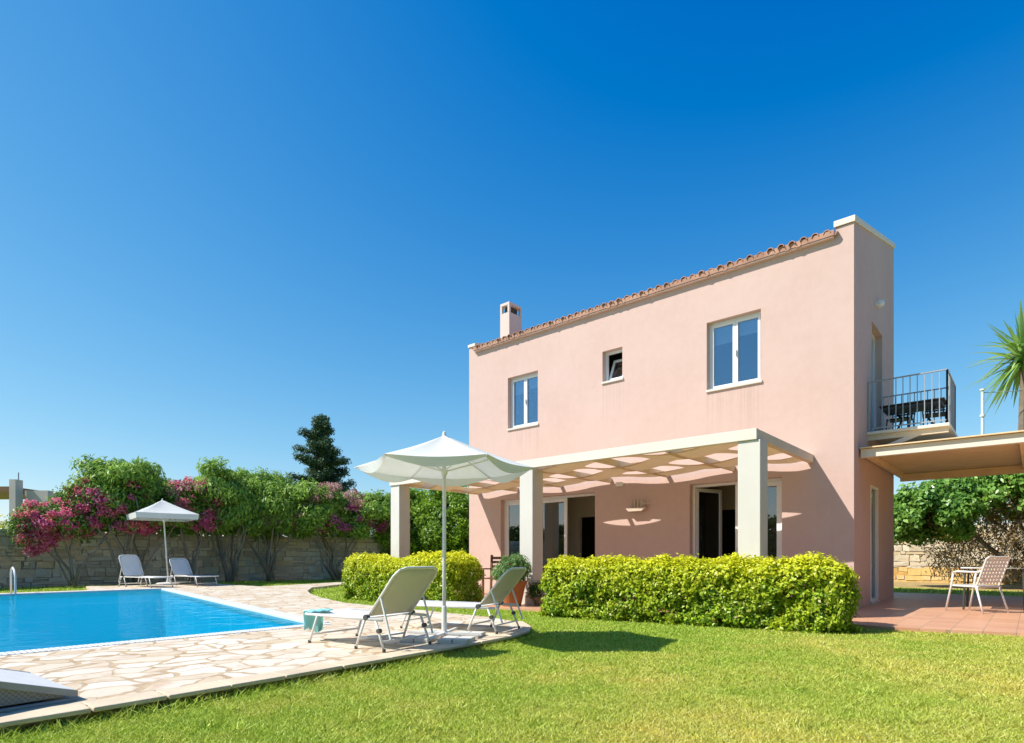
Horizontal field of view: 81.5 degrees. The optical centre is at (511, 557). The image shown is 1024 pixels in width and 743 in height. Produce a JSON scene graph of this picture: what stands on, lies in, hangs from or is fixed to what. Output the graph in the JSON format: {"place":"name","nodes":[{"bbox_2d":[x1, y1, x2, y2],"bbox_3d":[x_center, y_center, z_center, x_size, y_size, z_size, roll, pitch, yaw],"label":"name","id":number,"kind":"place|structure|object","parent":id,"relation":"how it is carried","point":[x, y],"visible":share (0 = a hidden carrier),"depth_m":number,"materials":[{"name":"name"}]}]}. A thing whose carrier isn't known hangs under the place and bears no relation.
{"place":"outdoors","nodes":[
{"label":"outdoors","id":0,"kind":"place"},
{"bbox_2d":[0,590,302,651],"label":"pool water","id":1,"kind":"structure","parent":0,"point":[30,622],"depth_m":8.77,"materials":[{"name":"blue liquid"}]},
{"bbox_2d":[0,582,518,732],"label":"pool deck","id":2,"kind":"structure","parent":0,"point":[95,673],"depth_m":5.42,"materials":[{"name":"beige stone"}]},
{"bbox_2d":[10,567,16,595],"bbox_3d":[-12.053,0.849,13.989,0.612,1.242,0.544,0,0,41],"label":"pool ladder","id":3,"kind":"object","parent":2,"relation":"attached to","point":[14,572],"visible":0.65,"depth_m":14.09,"materials":[{"name":"metal"}]},
{"bbox_2d":[0,668,77,712],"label":"wicker lounger","id":4,"kind":"object","parent":2,"relation":"on","point":[17,687],"visible":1,"depth_m":3.49,"materials":[{"name":"white fabric"}]},
{"bbox_2d":[118,555,173,587],"bbox_3d":[-10.743,0.400,17.438,1.875,0.940,0.642,0,0,29],"label":"sun lounger","id":5,"kind":"object","parent":2,"relation":"on","point":[131,566],"visible":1,"depth_m":17.74,"materials":[{"name":"metal"}]},
{"bbox_2d":[126,498,198,584],"bbox_3d":[-10.944,-0.482,18.614,1.708,2.705,1.708,0,0,-41],"label":"parasol","id":6,"kind":"object","parent":2,"relation":"on","point":[162,510],"visible":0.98,"depth_m":18.35,"materials":[{"name":"fabric"}]},
{"bbox_2d":[0,588,329,623],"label":"pool coping","id":7,"kind":"object","parent":2,"relation":"on","point":[287,616],"visible":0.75,"depth_m":12.09,"materials":[{"name":"stone"}]},
{"bbox_2d":[0,623,329,655],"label":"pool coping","id":8,"kind":"object","parent":2,"relation":"on","point":[126,642],"visible":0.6,"depth_m":6.16,"materials":[{"name":"white stone"}]},
{"bbox_2d":[169,558,218,585],"bbox_3d":[-9.818,0.452,18.313,1.813,0.837,0.642,0,0,33],"label":"sun lounger","id":9,"kind":"object","parent":2,"relation":"on","point":[180,567],"visible":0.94,"depth_m":18.65,"materials":[{"name":"metal"}]},
{"bbox_2d":[0,621,530,727],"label":"edging stones","id":10,"kind":"object","parent":2,"relation":"on","point":[41,714],"visible":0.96,"depth_m":4.05,"materials":[{"name":"beige stone"}]},
{"bbox_2d":[305,566,437,652],"bbox_3d":[-1.412,0.478,5.965,1.367,0.783,0.642,0,0,35],"label":"sun lounger","id":11,"kind":"object","parent":2,"relation":"on","point":[404,590],"visible":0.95,"depth_m":5.71,"materials":[{"name":"fabric"}]},
{"bbox_2d":[303,608,332,631],"bbox_3d":[-2.030,0.675,6.198,0.183,0.274,0.262,0,0,35],"label":"towel","id":12,"kind":"object","parent":11,"relation":"on","point":[309,621],"visible":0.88,"depth_m":6.22,"materials":[{"name":"teal fabric"}]},
{"bbox_2d":[354,431,533,644],"bbox_3d":[-0.723,-0.237,6.350,1.825,2.215,1.872,0,0,41],"label":"parasol","id":13,"kind":"object","parent":2,"relation":"on","point":[443,460],"visible":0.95,"depth_m":6.32,"materials":[{"name":"fabric"}]},
{"bbox_2d":[400,567,526,633],"bbox_3d":[-0.619,0.493,7.238,1.571,0.753,0.622,0,0,26],"label":"sun lounger","id":14,"kind":"object","parent":2,"relation":"on","point":[503,586],"visible":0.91,"depth_m":6.99,"materials":[{"name":"fabric"}]},
{"bbox_2d":[0,0,1023,536],"label":"sky","id":15,"kind":"structure","parent":0,"point":[226,226],"materials":[{"name":"blue"}]},
{"bbox_2d":[0,579,1023,742],"bbox_3d":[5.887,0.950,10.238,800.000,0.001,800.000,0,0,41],"label":"lawn ground","id":16,"kind":"structure","parent":0,"point":[398,734],"depth_m":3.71,"materials":[{"name":"green plant"}]},
{"bbox_2d":[0,472,59,527],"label":"neighbour house","id":17,"kind":"structure","parent":16,"relation":"on","point":[15,492],"depth_m":30.16,"materials":[{"name":"white paint"}]},
{"bbox_2d":[0,474,154,587],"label":"bougainvillea","id":18,"kind":"object","parent":16,"relation":"on","point":[29,522],"visible":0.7,"depth_m":18.28,"materials":[{"name":"pink plant"}]},
{"bbox_2d":[59,453,205,584],"bbox_3d":[-12.557,-1.159,20.069,3.429,4.317,4.422,0,0,41],"label":"oleander","id":19,"kind":"object","parent":16,"relation":"on","point":[143,484],"visible":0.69,"depth_m":19.00,"materials":[{"name":"green plant"}]},
{"bbox_2d":[150,475,228,582],"bbox_3d":[-11.179,-0.918,21.051,2.722,3.819,2.879,0,0,41],"label":"bougainvillea","id":20,"kind":"object","parent":16,"relation":"on","point":[207,514],"visible":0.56,"depth_m":20.45,"materials":[{"name":"green plant"}]},
{"bbox_2d":[0,529,413,587],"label":"stone wall","id":21,"kind":"structure","parent":16,"relation":"on","point":[296,559],"depth_m":21.34,"materials":[{"name":"grey stone"}]},
{"bbox_2d":[188,456,272,582],"bbox_3d":[-10.531,-1.303,22.001,3.827,4.617,3.316,0,0,41],"label":"oleander","id":22,"kind":"object","parent":16,"relation":"on","point":[233,495],"visible":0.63,"depth_m":21.28,"materials":[{"name":"green plant"}]},
{"bbox_2d":[232,465,314,581],"bbox_3d":[-9.160,-1.265,22.702,3.322,4.534,3.547,0,0,17],"label":"oleander","id":23,"kind":"object","parent":16,"relation":"on","point":[281,510],"visible":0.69,"depth_m":22.30,"materials":[{"name":"green plant"}]},
{"bbox_2d":[286,413,356,535],"bbox_3d":[-9.370,-3.101,29.744,5.333,8.308,4.762,0,0,41],"label":"conifer tree","id":24,"kind":"object","parent":16,"relation":"on","point":[324,461],"visible":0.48,"depth_m":29.26,"materials":[{"name":"green plant"}]},
{"bbox_2d":[284,477,390,580],"bbox_3d":[-6.978,-1.051,23.918,4.775,4.120,3.547,0,0,-25],"label":"oleander","id":25,"kind":"object","parent":16,"relation":"on","point":[357,515],"visible":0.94,"depth_m":23.17,"materials":[{"name":"green plant"}]},
{"bbox_2d":[325,530,372,537],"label":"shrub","id":26,"kind":"object","parent":16,"relation":"on","point":[330,535],"visible":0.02,"depth_m":25.89,"materials":[{"name":"green plant"}]},
{"bbox_2d":[372,488,433,558],"bbox_3d":[-4.419,-1.064,25.780,3.548,4.215,3.612,0,0,41],"label":"leafy tree","id":27,"kind":"object","parent":16,"relation":"on","point":[417,496],"visible":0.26,"depth_m":24.83,"materials":[{"name":"green plant"}]},
{"bbox_2d":[340,548,485,601],"bbox_3d":[-2.188,0.396,12.601,3.822,1.157,1.336,0,0,41],"label":"hedge","id":28,"kind":"object","parent":16,"relation":"on","point":[375,573],"visible":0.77,"depth_m":11.88,"materials":[{"name":"green plant"}]},
{"bbox_2d":[411,485,468,553],"bbox_3d":[-2.579,-1.062,24.741,3.574,4.198,3.354,0,0,41],"label":"leafy tree","id":29,"kind":"object","parent":16,"relation":"on","point":[457,513],"visible":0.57,"depth_m":23.73,"materials":[{"name":"green plant"}]},
{"bbox_2d":[538,551,862,633],"bbox_3d":[2.503,0.449,8.669,4.513,1.054,1.209,0,0,31],"label":"hedge","id":30,"kind":"object","parent":16,"relation":"on","point":[823,591],"visible":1,"depth_m":8.09,"materials":[{"name":"green plant"}]},
{"bbox_2d":[468,215,957,608],"bbox_3d":[4.051,-3.075,14.352,10.665,8.250,4.090,0,0,41],"label":"villa","id":31,"kind":"object","parent":16,"relation":"on","point":[791,342],"visible":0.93,"depth_m":12.26,"materials":[{"name":"paint"}]},
{"bbox_2d":[507,372,538,430],"bbox_3d":[0.336,-3.973,15.218,1.035,1.375,0.247,0,0,41],"label":"window","id":32,"kind":"structure","parent":31,"relation":"in","point":[520,385],"depth_m":15.27,"materials":[{"name":"white glass"}]},
{"bbox_2d":[504,493,594,592],"bbox_3d":[0.938,-0.305,14.832,2.940,2.390,0.110,0,0,41],"label":"glass door","id":33,"kind":"structure","parent":31,"relation":"in","point":[507,503],"depth_m":14.77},
{"bbox_2d":[601,349,623,383],"bbox_3d":[2.400,-4.317,13.556,0.560,0.745,0.467,0,0,41],"label":"window","id":34,"kind":"structure","parent":31,"relation":"in","point":[616,371],"depth_m":13.65,"materials":[{"name":"white paint"}]},
{"bbox_2d":[706,311,761,392],"bbox_3d":[4.383,-4.008,11.673,1.095,1.405,0.247,0,0,41],"label":"window","id":35,"kind":"structure","parent":31,"relation":"in","point":[727,331],"depth_m":11.71,"materials":[{"name":"white glass"}]},
{"bbox_2d":[693,478,781,596],"bbox_3d":[4.510,-0.300,11.787,1.728,2.380,0.856,0,0,61],"label":"glass door","id":36,"kind":"structure","parent":31,"relation":"in","point":[707,503],"depth_m":12.43,"materials":[{"name":"metal"}]},
{"bbox_2d":[872,334,874,430],"bbox_3d":[7.097,-3.455,11.870,0.070,2.130,1.050,0,0,41],"label":"side door","id":37,"kind":"structure","parent":31,"relation":"in","point":[873,338],"depth_m":12.21,"materials":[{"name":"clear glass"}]},
{"bbox_2d":[870,485,877,601],"bbox_3d":[7.005,-0.260,11.558,0.082,2.220,0.720,0,0,41],"label":"side door","id":38,"kind":"structure","parent":31,"relation":"in","point":[873,490],"depth_m":11.72,"materials":[{"name":"white glass"}]},
{"bbox_2d":[885,412,915,429],"bbox_3d":[7.619,-2.625,11.665,0.494,0.613,0.421,0,0,-41],"label":"balcony chair","id":39,"kind":"object","parent":31,"relation":"on","point":[905,418],"visible":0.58,"depth_m":11.67,"materials":[{"name":"black metal"}]},
{"bbox_2d":[879,397,945,427],"bbox_3d":[7.476,-2.575,11.080,1.000,0.524,0.600,0,0,41],"label":"balcony table","id":40,"kind":"object","parent":31,"relation":"on","point":[935,405],"visible":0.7,"depth_m":10.95,"materials":[{"name":"black metal"}]},
{"bbox_2d":[922,405,945,424],"bbox_3d":[8.024,-2.625,11.284,0.421,0.613,0.494,0,0,33],"label":"balcony chair","id":41,"kind":"object","parent":31,"relation":"on","point":[942,414],"visible":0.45,"depth_m":11.31,"materials":[{"name":"black metal"}]},
{"bbox_2d":[860,430,1023,481],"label":"side pergola","id":42,"kind":"object","parent":31,"relation":"attached to","point":[1000,453],"visible":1,"depth_m":11.27,"materials":[{"name":"beige paint"}]},
{"bbox_2d":[894,523,1023,568],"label":"stone wall","id":43,"kind":"structure","parent":16,"relation":"on","point":[905,556],"depth_m":23.47,"materials":[{"name":"beige stone"}]},
{"bbox_2d":[980,388,1023,522],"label":"metal pole","id":44,"kind":"object","parent":16,"relation":"on","point":[982,415],"visible":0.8,"depth_m":22.20,"materials":[{"name":"white metal"}]},
{"bbox_2d":[425,591,1023,636],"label":"patio","id":45,"kind":"structure","parent":0,"point":[923,612],"depth_m":9.32,"materials":[{"name":"tile"}]},
{"bbox_2d":[482,555,511,595],"bbox_3d":[-0.338,0.425,13.384,0.540,0.953,0.573,0,0,21],"label":"wooden chair","id":46,"kind":"object","parent":45,"relation":"on","point":[491,563],"visible":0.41,"depth_m":13.65,"materials":[{"name":"brown wood"}]},
{"bbox_2d":[490,553,532,606],"bbox_3d":[-0.017,0.391,10.968,0.857,1.017,0.700,0,0,-20],"label":"potted plant","id":47,"kind":"object","parent":45,"relation":"on","point":[517,560],"visible":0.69,"depth_m":10.81,"materials":[{"name":"green plant"}]},
{"bbox_2d":[525,580,545,605],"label":"potted plant","id":48,"kind":"object","parent":45,"relation":"on","point":[536,592],"visible":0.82,"depth_m":11.00,"materials":[{"name":"green plant"}]},
{"bbox_2d":[390,428,812,619],"bbox_3d":[1.268,-0.435,12.341,8.520,2.810,2.917,0,0,41],"label":"pergola","id":49,"kind":"object","parent":45,"relation":"on","point":[757,447],"visible":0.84,"depth_m":10.67,"materials":[{"name":"white paint"}]},
{"bbox_2d":[945,556,1009,613],"bbox_3d":[7.661,0.445,9.790,0.590,0.918,0.679,0,0,-17],"label":"patio chair","id":50,"kind":"object","parent":45,"relation":"on","point":[986,578],"visible":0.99,"depth_m":9.58,"materials":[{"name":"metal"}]},
{"bbox_2d":[961,567,1023,609],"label":"patio table","id":51,"kind":"object","parent":45,"relation":"on","point":[964,588],"visible":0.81,"depth_m":10.21,"materials":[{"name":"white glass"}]},
{"bbox_2d":[894,581,1022,590],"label":"soil bed","id":52,"kind":"object","parent":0,"point":[924,585],"depth_m":19.14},
{"bbox_2d":[894,567,1022,584],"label":"stone wall","id":53,"kind":"structure","parent":52,"relation":"on","point":[905,574],"depth_m":22.27,"materials":[{"name":"beige stone"}]},
{"bbox_2d":[894,473,1023,583],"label":"spreading tree","id":54,"kind":"object","parent":52,"relation":"on","point":[949,510],"visible":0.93,"depth_m":17.75,"materials":[{"name":"green plant"}]},
{"bbox_2d":[964,300,1023,429],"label":"palm tree","id":55,"kind":"object","parent":52,"relation":"on","point":[1015,347],"visible":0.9,"depth_m":22.17,"materials":[{"name":"green plant"}]}
]}

